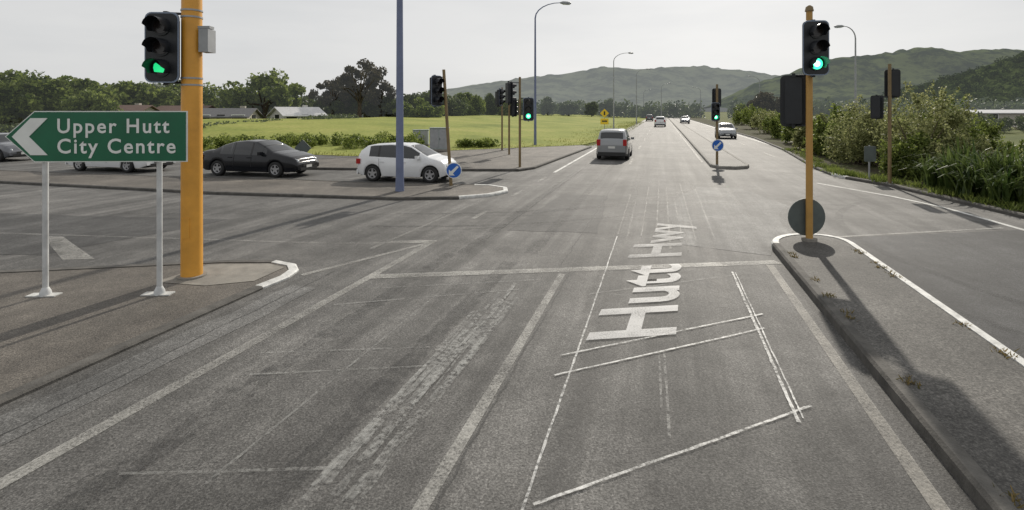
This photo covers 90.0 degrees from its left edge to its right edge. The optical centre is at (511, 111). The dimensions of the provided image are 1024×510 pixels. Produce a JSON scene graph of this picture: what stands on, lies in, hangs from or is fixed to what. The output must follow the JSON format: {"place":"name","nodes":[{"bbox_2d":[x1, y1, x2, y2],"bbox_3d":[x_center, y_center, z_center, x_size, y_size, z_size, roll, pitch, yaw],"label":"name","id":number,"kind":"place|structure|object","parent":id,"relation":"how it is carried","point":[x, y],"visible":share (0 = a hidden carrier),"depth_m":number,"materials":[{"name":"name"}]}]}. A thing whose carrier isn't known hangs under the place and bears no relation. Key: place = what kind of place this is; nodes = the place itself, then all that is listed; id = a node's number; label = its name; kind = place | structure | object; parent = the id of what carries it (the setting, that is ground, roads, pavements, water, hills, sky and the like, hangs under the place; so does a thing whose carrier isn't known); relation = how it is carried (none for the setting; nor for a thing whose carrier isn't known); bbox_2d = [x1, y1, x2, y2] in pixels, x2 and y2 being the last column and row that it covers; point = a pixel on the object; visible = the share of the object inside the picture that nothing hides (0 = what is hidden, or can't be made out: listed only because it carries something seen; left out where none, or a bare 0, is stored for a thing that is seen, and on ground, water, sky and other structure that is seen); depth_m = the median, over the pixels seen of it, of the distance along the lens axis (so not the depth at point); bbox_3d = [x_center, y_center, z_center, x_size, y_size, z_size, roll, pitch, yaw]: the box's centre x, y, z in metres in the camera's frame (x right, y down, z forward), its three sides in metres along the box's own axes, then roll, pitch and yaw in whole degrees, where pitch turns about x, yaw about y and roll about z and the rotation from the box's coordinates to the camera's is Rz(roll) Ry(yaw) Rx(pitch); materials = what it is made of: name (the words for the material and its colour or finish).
{"place":"outdoors","nodes":[
{"label":"outdoors","id":0,"kind":"place"},
{"bbox_2d":[203,114,645,155],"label":"grass field","id":1,"kind":"structure","parent":0,"point":[555,126],"depth_m":52.35,"materials":[{"name":"plant"}]},
{"bbox_2d":[0,69,61,125],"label":"broadleaf tree","id":2,"kind":"object","parent":1,"relation":"on","point":[16,95],"visible":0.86,"depth_m":60.64,"materials":[{"name":"green plant"}]},
{"bbox_2d":[12,74,126,119],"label":"broadleaf tree","id":3,"kind":"object","parent":1,"relation":"on","point":[57,96],"visible":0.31,"depth_m":64.22,"materials":[{"name":"green plant"}]},
{"bbox_2d":[60,89,123,110],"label":"broadleaf tree","id":4,"kind":"object","parent":1,"relation":"on","point":[86,100],"visible":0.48,"depth_m":58.94,"materials":[{"name":"green plant"}]},
{"bbox_2d":[116,103,160,110],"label":"weatherboard house","id":5,"kind":"structure","parent":1,"relation":"on","point":[137,107],"depth_m":65.57,"materials":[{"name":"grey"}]},
{"bbox_2d":[203,106,263,118],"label":"weatherboard house","id":6,"kind":"structure","parent":1,"relation":"on","point":[242,112],"depth_m":64.66,"materials":[{"name":"grey"}]},
{"bbox_2d":[212,68,305,118],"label":"broadleaf tree","id":7,"kind":"object","parent":1,"relation":"on","point":[271,91],"visible":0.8,"depth_m":73.98,"materials":[{"name":"green plant"}]},
{"bbox_2d":[266,105,326,118],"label":"weatherboard house","id":8,"kind":"structure","parent":1,"relation":"on","point":[304,111],"depth_m":70.47,"materials":[{"name":"white wood"}]},
{"bbox_2d":[298,94,330,115],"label":"broadleaf tree","id":9,"kind":"object","parent":1,"relation":"on","point":[305,100],"visible":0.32,"depth_m":97.67,"materials":[{"name":"green plant"}]},
{"bbox_2d":[308,80,351,116],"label":"broadleaf tree","id":10,"kind":"object","parent":1,"relation":"on","point":[328,97],"visible":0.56,"depth_m":89.51,"materials":[{"name":"green plant"}]},
{"bbox_2d":[328,90,374,117],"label":"broadleaf tree","id":11,"kind":"object","parent":1,"relation":"on","point":[337,106],"visible":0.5,"depth_m":89.93,"materials":[{"name":"green plant"}]},
{"bbox_2d":[203,130,500,149],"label":"weed bushes","id":12,"kind":"object","parent":1,"relation":"on","point":[288,139],"visible":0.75,"depth_m":34.51,"materials":[{"name":"green plant"}]},
{"bbox_2d":[326,58,387,117],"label":"broadleaf tree","id":13,"kind":"object","parent":1,"relation":"on","point":[372,76],"visible":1,"depth_m":85.00,"materials":[{"name":"green plant"}]},
{"bbox_2d":[359,79,395,116],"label":"broadleaf tree","id":14,"kind":"object","parent":1,"relation":"on","point":[385,86],"visible":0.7,"depth_m":88.66,"materials":[{"name":"green plant"}]},
{"bbox_2d":[368,93,420,116],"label":"broadleaf tree","id":15,"kind":"object","parent":1,"relation":"on","point":[388,106],"visible":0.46,"depth_m":89.93,"materials":[{"name":"green plant"}]},
{"bbox_2d":[392,97,444,116],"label":"broadleaf tree","id":16,"kind":"object","parent":1,"relation":"on","point":[424,108],"visible":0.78,"depth_m":82.57,"materials":[{"name":"green plant"}]},
{"bbox_2d":[413,129,429,145],"bbox_3d":[-6.400,1.837,36.000,1.150,1.125,0.600,0,0,0],"label":"utility cabinet","id":17,"kind":"object","parent":1,"relation":"on","point":[425,132],"visible":0.59,"depth_m":35.74,"materials":[{"name":"metal"}]},
{"bbox_2d":[415,90,447,115],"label":"broadleaf tree","id":18,"kind":"object","parent":1,"relation":"on","point":[425,95],"visible":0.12,"depth_m":94.00,"materials":[{"name":"green plant"}]},
{"bbox_2d":[442,93,468,115],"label":"broadleaf tree","id":19,"kind":"object","parent":1,"relation":"on","point":[457,106],"visible":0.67,"depth_m":103.29,"materials":[{"name":"green plant"}]},
{"bbox_2d":[455,92,485,115],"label":"broadleaf tree","id":20,"kind":"object","parent":1,"relation":"on","point":[474,102],"visible":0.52,"depth_m":116.11,"materials":[{"name":"green plant"}]},
{"bbox_2d":[483,93,499,114],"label":"conifer tree","id":21,"kind":"object","parent":1,"relation":"on","point":[491,108],"visible":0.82,"depth_m":128.69,"materials":[{"name":"green plant"}]},
{"bbox_2d":[539,96,557,114],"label":"broadleaf tree","id":22,"kind":"object","parent":1,"relation":"on","point":[548,106],"visible":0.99,"depth_m":149.09,"materials":[{"name":"green plant"}]},
{"bbox_2d":[534,1,570,144],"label":"street lamp","id":23,"kind":"object","parent":1,"relation":"on","point":[535,127],"visible":0.88,"depth_m":37.44,"materials":[{"name":"grey metal"}]},
{"bbox_2d":[556,101,579,115],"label":"broadleaf tree","id":24,"kind":"object","parent":1,"relation":"on","point":[567,108],"visible":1,"depth_m":158.68,"materials":[{"name":"green plant"}]},
{"bbox_2d":[584,101,598,116],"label":"conifer tree","id":25,"kind":"object","parent":1,"relation":"on","point":[591,108],"visible":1,"depth_m":169.10,"materials":[{"name":"green plant"}]},
{"bbox_2d":[600,109,608,127],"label":"warning sign","id":26,"kind":"object","parent":1,"relation":"on","point":[604,113],"visible":1,"depth_m":68.92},
{"bbox_2d":[598,98,623,116],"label":"broadleaf tree","id":27,"kind":"object","parent":1,"relation":"on","point":[608,104],"visible":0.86,"depth_m":177.85,"materials":[{"name":"green plant"}]},
{"bbox_2d":[101,65,778,111],"bbox_3d":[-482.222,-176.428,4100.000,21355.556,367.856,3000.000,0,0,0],"label":"distant hills","id":28,"kind":"structure","parent":0,"point":[592,84],"depth_m":3598.90,"materials":[{"name":"plant"}]},
{"bbox_2d":[0,117,1023,509],"bbox_3d":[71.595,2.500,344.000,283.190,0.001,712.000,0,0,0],"label":"road","id":29,"kind":"structure","parent":0,"point":[362,391],"depth_m":4.96,"materials":[{"name":"asphalt"}]},
{"bbox_2d":[0,132,29,161],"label":"grey hatchback car","id":30,"kind":"object","parent":29,"relation":"on","point":[8,149],"visible":0.56,"depth_m":25.48,"materials":[{"name":"paint"}]},
{"bbox_2d":[65,162,175,172],"bbox_3d":[-16.702,1.812,21.901,4.377,1.376,1.974,0,0,14],"label":"white sedan car","id":31,"kind":"object","parent":29,"relation":"on","point":[127,167],"visible":0.27,"depth_m":21.02,"materials":[{"name":"paint"}]},
{"bbox_2d":[0,260,298,406],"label":"footpath","id":32,"kind":"structure","parent":29,"relation":"on","point":[90,316],"depth_m":6.30,"materials":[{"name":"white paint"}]},
{"bbox_2d":[5,111,187,296],"bbox_3d":[-5.536,1.233,6.884,2.370,2.476,0.156,0,0,-2],"label":"direction sign","id":33,"kind":"object","parent":32,"relation":"on","point":[45,138],"visible":1,"depth_m":6.82,"materials":[{"name":"metal"}]},
{"bbox_2d":[163,263,283,284],"bbox_3d":[-4.375,2.466,7.775,1.550,0.001,1.050,0,0,0],"label":"concrete pad","id":34,"kind":"object","parent":32,"relation":"on","point":[224,273],"visible":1,"depth_m":7.79,"materials":[{"name":"concrete"}]},
{"bbox_2d":[142,0,215,280],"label":"traffic light","id":35,"kind":"object","parent":34,"relation":"on","point":[161,45],"visible":1,"depth_m":7.53,"materials":[{"name":"orange paint"}]},
{"bbox_2d":[0,170,507,199],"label":"traffic island","id":36,"kind":"structure","parent":29,"relation":"on","point":[313,188],"depth_m":16.57,"materials":[{"name":"white paint"}]},
{"bbox_2d":[395,0,403,191],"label":"street lamp","id":37,"kind":"object","parent":36,"relation":"on","point":[399,184],"visible":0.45,"depth_m":15.56,"materials":[{"name":"metal"}]},
{"bbox_2d":[430,69,461,185],"bbox_3d":[-2.179,0.530,16.689,1.040,3.807,0.436,0,0,13],"label":"traffic light","id":38,"kind":"object","parent":36,"relation":"on","point":[437,98],"visible":1,"depth_m":16.73,"materials":[{"name":"paint"}]},
{"bbox_2d":[203,139,318,177],"bbox_3d":[-10.002,1.812,20.350,4.377,1.376,1.974,0,0,13],"label":"black sedan car","id":39,"kind":"object","parent":29,"relation":"on","point":[275,158],"visible":0.97,"depth_m":19.66,"materials":[{"name":"paint"}]},
{"bbox_2d":[0,165,749,509],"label":"tar seams","id":40,"kind":"object","parent":29,"relation":"on","point":[328,273],"visible":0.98,"depth_m":4.62,"materials":[{"name":"black"}]},
{"bbox_2d":[0,187,793,445],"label":"road patches","id":41,"kind":"object","parent":29,"relation":"on","point":[726,222],"visible":0.88,"depth_m":10.46,"materials":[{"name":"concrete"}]},
{"bbox_2d":[356,142,456,182],"bbox_3d":[-3.782,1.820,18.750,3.463,1.360,1.838,0,0,13],"label":"white hatchback car","id":42,"kind":"object","parent":29,"relation":"on","point":[375,162],"visible":0.88,"depth_m":18.14,"materials":[{"name":"paint"}]},
{"bbox_2d":[310,145,591,170],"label":"traffic island","id":43,"kind":"structure","parent":29,"relation":"on","point":[498,159],"depth_m":26.20,"materials":[{"name":"concrete"}]},
{"bbox_2d":[295,140,310,151],"bbox_3d":[-9.300,1.830,22.790,0.760,1.160,0.080,0,0,0],"label":"warning sign","id":44,"kind":"object","parent":43,"relation":"on","point":[303,145],"visible":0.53,"depth_m":22.75,"materials":[{"name":"metal"}]},
{"bbox_2d":[430,127,449,150],"bbox_3d":[-4.392,1.688,31.000,1.200,1.425,0.600,0,0,0],"label":"utility cabinet","id":45,"kind":"object","parent":43,"relation":"on","point":[438,140],"visible":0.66,"depth_m":30.74,"materials":[{"name":"metal"}]},
{"bbox_2d":[495,87,502,149],"bbox_3d":[-0.796,0.460,32.008,0.428,3.900,0.491,0,0,-36],"label":"traffic light","id":46,"kind":"object","parent":43,"relation":"on","point":[501,119],"visible":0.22,"depth_m":31.86,"materials":[{"name":"paint"}]},
{"bbox_2d":[497,88,517,154],"bbox_3d":[-0.231,0.410,28.624,1.222,4.000,0.452,0,0,-12],"label":"traffic light","id":47,"kind":"object","parent":43,"relation":"on","point":[512,110],"visible":0.88,"depth_m":28.55,"materials":[{"name":"paint"}]},
{"bbox_2d":[505,77,533,166],"bbox_3d":[0.321,0.460,22.196,1.263,3.900,0.482,0,0,17],"label":"traffic light","id":48,"kind":"object","parent":43,"relation":"on","point":[528,108],"visible":1,"depth_m":22.14,"materials":[{"name":"paint"}]},
{"bbox_2d":[0,121,1023,509],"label":"road markings","id":49,"kind":"object","parent":29,"relation":"on","point":[788,291],"visible":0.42,"depth_m":5.59,"materials":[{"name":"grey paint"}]},
{"bbox_2d":[596,128,633,159],"bbox_3d":[5.638,1.707,27.998,1.972,1.586,4.237,0,0,16],"label":"silver suv car","id":50,"kind":"object","parent":29,"relation":"on","point":[614,141],"visible":1,"depth_m":26.10,"materials":[{"name":"paint"}]},
{"bbox_2d":[587,227,680,339],"bbox_3d":[2.341,2.482,8.330,1.022,0.001,6.297,0,0,22],"label":"road lettering","id":51,"kind":"object","parent":29,"relation":"on","point":[643,280],"visible":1,"depth_m":6.45,"materials":[{"name":"white paint"}]},
{"bbox_2d":[654,116,665,126],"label":"white suv car","id":52,"kind":"object","parent":29,"relation":"on","point":[660,120],"visible":1,"depth_m":81.95,"materials":[{"name":"paint"}]},
{"bbox_2d":[522,237,809,509],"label":"survey paint marks","id":53,"kind":"object","parent":29,"relation":"on","point":[625,471],"visible":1,"depth_m":4.44,"materials":[{"name":"white"}]},
{"bbox_2d":[667,117,748,169],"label":"median island","id":54,"kind":"structure","parent":29,"relation":"on","point":[701,145],"depth_m":29.49,"materials":[{"name":"concrete"}]},
{"bbox_2d":[711,84,723,163],"bbox_3d":[9.280,0.580,23.097,0.504,3.600,0.836,0,0,26],"label":"traffic light","id":55,"kind":"object","parent":54,"relation":"on","point":[717,144],"visible":1,"depth_m":23.01,"materials":[{"name":"paint"}]},
{"bbox_2d":[715,123,737,138],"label":"silver hatchback car","id":56,"kind":"object","parent":29,"relation":"on","point":[726,129],"visible":0.84,"depth_m":46.60,"materials":[{"name":"paint"}]},
{"bbox_2d":[771,233,1023,509],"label":"median island","id":57,"kind":"structure","parent":29,"relation":"on","point":[962,409],"depth_m":4.89,"materials":[{"name":"grey concrete"}]},
{"bbox_2d":[780,5,829,242],"bbox_3d":[5.470,0.215,9.464,0.676,4.330,1.033,0,0,-23],"label":"traffic light","id":58,"kind":"object","parent":57,"relation":"on","point":[806,216],"visible":1,"depth_m":9.39,"materials":[{"name":"orange paint"}]},
{"bbox_2d":[844,230,1023,357],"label":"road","id":59,"kind":"structure","parent":29,"relation":"on","point":[976,279],"depth_m":8.03,"materials":[{"name":"asphalt"}]},
{"bbox_2d":[0,0,1023,95],"label":"sky","id":60,"kind":"structure","parent":0,"point":[475,42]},
{"bbox_2d":[583,112,1023,146],"bbox_3d":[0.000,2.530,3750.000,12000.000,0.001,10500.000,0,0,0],"label":"ground","id":61,"kind":"structure","parent":0,"point":[1015,136],"depth_m":58.50,"materials":[{"name":"plant"}]},
{"bbox_2d":[99,80,174,107],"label":"broadleaf tree","id":62,"kind":"object","parent":61,"relation":"on","point":[144,93],"visible":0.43,"depth_m":72.58,"materials":[{"name":"green plant"}]},
{"bbox_2d":[0,113,359,132],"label":"hedge","id":63,"kind":"object","parent":61,"relation":"on","point":[6,128],"visible":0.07,"depth_m":55.75,"materials":[{"name":"green plant"}]},
{"bbox_2d":[157,104,215,110],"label":"brick house","id":64,"kind":"structure","parent":61,"relation":"on","point":[169,108],"depth_m":71.23,"materials":[{"name":"brown brick"}]},
{"bbox_2d":[157,80,220,107],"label":"broadleaf tree","id":65,"kind":"object","parent":61,"relation":"on","point":[174,90],"visible":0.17,"depth_m":79.02,"materials":[{"name":"green plant"}]},
{"bbox_2d":[267,96,1023,118],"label":"distant trees","id":66,"kind":"object","parent":61,"relation":"on","point":[672,110],"visible":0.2,"depth_m":188.48,"materials":[{"name":"plant"}]},
{"bbox_2d":[746,91,779,119],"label":"broadleaf tree","id":67,"kind":"object","parent":61,"relation":"on","point":[763,101],"visible":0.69,"depth_m":94.02,"materials":[{"name":"green plant"}]},
{"bbox_2d":[971,114,1012,132],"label":"shrub","id":68,"kind":"object","parent":61,"relation":"on","point":[1007,127],"visible":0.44,"depth_m":59.94,"materials":[{"name":"green plant"}]},
{"bbox_2d":[1008,115,1023,132],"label":"shrub","id":69,"kind":"object","parent":61,"relation":"on","point":[1019,121],"visible":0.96,"depth_m":60.25,"materials":[{"name":"green plant"}]},
{"bbox_2d":[690,117,1023,218],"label":"grass verge","id":70,"kind":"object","parent":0,"point":[749,131],"depth_m":21.24,"materials":[{"name":"green plant"}]},
{"bbox_2d":[732,107,750,124],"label":"shrub","id":71,"kind":"object","parent":70,"relation":"on","point":[736,118],"visible":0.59,"depth_m":89.73,"materials":[{"name":"green plant"}]},
{"bbox_2d":[738,103,768,128],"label":"shrub","id":72,"kind":"object","parent":70,"relation":"on","point":[746,120],"visible":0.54,"depth_m":69.53,"materials":[{"name":"green plant"}]},
{"bbox_2d":[750,109,777,133],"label":"shrub","id":73,"kind":"object","parent":70,"relation":"on","point":[754,123],"visible":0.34,"depth_m":56.22,"materials":[{"name":"green plant"}]},
{"bbox_2d":[761,112,782,138],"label":"shrub","id":74,"kind":"object","parent":70,"relation":"on","point":[773,123],"visible":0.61,"depth_m":45.55,"materials":[{"name":"green plant"}]},
{"bbox_2d":[779,116,813,142],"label":"shrub","id":75,"kind":"object","parent":70,"relation":"on","point":[786,135],"visible":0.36,"depth_m":37.75,"materials":[{"name":"green plant"}]},
{"bbox_2d":[786,112,831,148],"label":"shrub","id":76,"kind":"object","parent":70,"relation":"on","point":[797,138],"visible":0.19,"depth_m":32.14,"materials":[{"name":"green plant"}]},
{"bbox_2d":[800,103,862,155],"bbox_3d":[17.586,1.103,28.116,3.318,3.154,2.968,0,0,0],"label":"shrub","id":77,"kind":"object","parent":70,"relation":"on","point":[820,126],"visible":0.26,"depth_m":27.74,"materials":[{"name":"green plant"}]},
{"bbox_2d":[821,120,852,159],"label":"shrub","id":78,"kind":"object","parent":70,"relation":"on","point":[828,133],"visible":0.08,"depth_m":26.15,"materials":[{"name":"green plant"}]},
{"bbox_2d":[834,25,856,107],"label":"street lamp","id":79,"kind":"object","parent":70,"relation":"on","point":[855,74],"visible":0.73,"depth_m":44.95,"materials":[{"name":"metal"}]},
{"bbox_2d":[818,94,886,164],"bbox_3d":[15.977,0.931,23.482,3.027,3.469,3.365,0,0,0],"label":"shrub","id":80,"kind":"object","parent":70,"relation":"on","point":[839,146],"visible":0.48,"depth_m":23.61,"materials":[{"name":"green plant"}]},
{"bbox_2d":[864,145,875,178],"bbox_3d":[12.700,1.810,18.190,0.420,1.200,0.080,0,0,0],"label":"traffic sign","id":81,"kind":"object","parent":70,"relation":"on","point":[869,153],"visible":1,"depth_m":18.15,"materials":[{"name":"metal"}]},
{"bbox_2d":[844,107,917,167],"bbox_3d":[15.961,1.069,22.197,2.785,3.005,2.797,0,0,-42],"label":"shrub","id":82,"kind":"object","parent":70,"relation":"on","point":[858,151],"visible":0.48,"depth_m":21.92,"materials":[{"name":"green plant"}]},
{"bbox_2d":[870,64,900,182],"bbox_3d":[12.583,0.410,17.310,0.940,4.000,0.488,0,0,0],"label":"traffic light","id":83,"kind":"object","parent":70,"relation":"on","point":[892,82],"visible":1,"depth_m":17.13,"materials":[{"name":"paint"}]},
{"bbox_2d":[782,146,1023,508],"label":"weeds","id":84,"kind":"object","parent":70,"relation":"on","point":[836,169],"visible":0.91,"depth_m":14.58,"materials":[{"name":"green plant"}]},
{"bbox_2d":[875,130,931,177],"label":"shrub","id":85,"kind":"object","parent":70,"relation":"on","point":[899,147],"visible":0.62,"depth_m":18.60,"materials":[{"name":"green plant"}]},
{"bbox_2d":[858,79,980,156],"bbox_3d":[15.763,0.634,19.901,3.731,3.790,3.105,0,0,28],"label":"shrub","id":86,"kind":"object","parent":70,"relation":"on","point":[954,121],"visible":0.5,"depth_m":19.68,"materials":[{"name":"green plant"}]},
{"bbox_2d":[896,153,943,187],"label":"flax bush","id":87,"kind":"object","parent":70,"relation":"on","point":[930,178],"visible":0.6,"depth_m":16.06,"materials":[{"name":"green plant"}]},
{"bbox_2d":[901,133,974,180],"bbox_3d":[14.896,1.674,17.918,2.245,1.836,2.258,0,0,-19],"label":"shrub","id":88,"kind":"object","parent":70,"relation":"on","point":[914,149],"visible":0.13,"depth_m":18.12,"materials":[{"name":"green plant"}]},
{"bbox_2d":[913,143,983,192],"bbox_3d":[13.029,1.674,15.275,2.443,1.492,1.968,0,0,-27],"label":"flax bush","id":89,"kind":"object","parent":70,"relation":"on","point":[947,183],"visible":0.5,"depth_m":15.22,"materials":[{"name":"green plant"}]},
{"bbox_2d":[913,96,988,142],"bbox_3d":[17.901,0.943,21.187,2.592,3.179,2.192,0,0,-22],"label":"shrub","id":90,"kind":"object","parent":70,"relation":"on","point":[975,131],"visible":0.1,"depth_m":20.81,"materials":[{"name":"green plant"}]},
{"bbox_2d":[917,133,992,168],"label":"flax bush","id":91,"kind":"object","parent":70,"relation":"on","point":[966,152],"visible":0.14,"depth_m":16.21,"materials":[{"name":"green plant"}]},
{"bbox_2d":[922,124,995,160],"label":"shrub","id":92,"kind":"object","parent":70,"relation":"on","point":[936,149],"visible":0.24,"depth_m":17.28,"materials":[{"name":"green plant"}]},
{"bbox_2d":[935,155,1003,198],"bbox_3d":[12.910,1.841,14.393,1.837,1.157,1.769,0,0,-36],"label":"flax bush","id":93,"kind":"object","parent":70,"relation":"on","point":[967,183],"visible":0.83,"depth_m":14.29,"materials":[{"name":"green plant"}]},
{"bbox_2d":[923,137,1022,187],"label":"flax bush","id":94,"kind":"object","parent":70,"relation":"on","point":[996,154],"visible":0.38,"depth_m":14.53,"materials":[{"name":"green plant"}]},
{"bbox_2d":[973,117,1004,143],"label":"shrub","id":95,"kind":"object","parent":70,"relation":"on","point":[992,134],"visible":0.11,"depth_m":23.42,"materials":[{"name":"green plant"}]},
{"bbox_2d":[960,132,1023,149],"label":"shrub","id":96,"kind":"object","parent":70,"relation":"on","point":[983,138],"visible":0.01,"depth_m":18.77,"materials":[{"name":"green plant"}]},
{"bbox_2d":[965,142,1023,201],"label":"flax bush","id":97,"kind":"object","parent":70,"relation":"on","point":[1011,161],"visible":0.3,"depth_m":13.87,"materials":[{"name":"green plant"}]},
{"bbox_2d":[973,164,1023,205],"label":"flax bush","id":98,"kind":"object","parent":70,"relation":"on","point":[1000,189],"visible":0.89,"depth_m":13.19,"materials":[{"name":"green plant"}]},
{"bbox_2d":[984,151,1023,181],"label":"flax bush","id":99,"kind":"object","parent":70,"relation":"on","point":[1019,162],"visible":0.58,"depth_m":13.39,"materials":[{"name":"green plant"}]},
{"bbox_2d":[989,139,1023,157],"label":"shrub","id":100,"kind":"object","parent":70,"relation":"on","point":[993,142],"visible":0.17,"depth_m":17.76,"materials":[{"name":"green plant"}]},
{"bbox_2d":[1006,165,1023,204],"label":"flax bush","id":101,"kind":"object","parent":70,"relation":"on","point":[1020,188],"visible":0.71,"depth_m":13.12,"materials":[{"name":"green plant"}]},
{"bbox_2d":[699,47,1022,109],"bbox_3d":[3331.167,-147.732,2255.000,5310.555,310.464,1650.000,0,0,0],"label":"hills","id":102,"kind":"structure","parent":0,"point":[916,65],"depth_m":2034.92,"materials":[{"name":"plant"}]},
{"bbox_2d":[864,51,1023,104],"bbox_3d":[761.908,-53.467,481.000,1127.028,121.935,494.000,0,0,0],"label":"wooded hill","id":103,"kind":"structure","parent":0,"point":[1006,85],"depth_m":467.50,"materials":[{"name":"plant"}]},
{"bbox_2d":[825,50,1023,106],"bbox_3d":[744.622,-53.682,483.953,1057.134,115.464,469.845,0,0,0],"label":"hillside bush","id":104,"kind":"object","parent":103,"relation":"on","point":[923,88],"visible":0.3,"depth_m":457.59,"materials":[{"name":"green plant"}]},
{"label":"gravel yard","id":105,"kind":"structure","parent":0,"visible":0},
{"bbox_2d":[960,110,1023,124],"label":"warehouse","id":106,"kind":"structure","parent":105,"relation":"on","point":[1011,114],"depth_m":95.07,"materials":[{"name":"white metal"}]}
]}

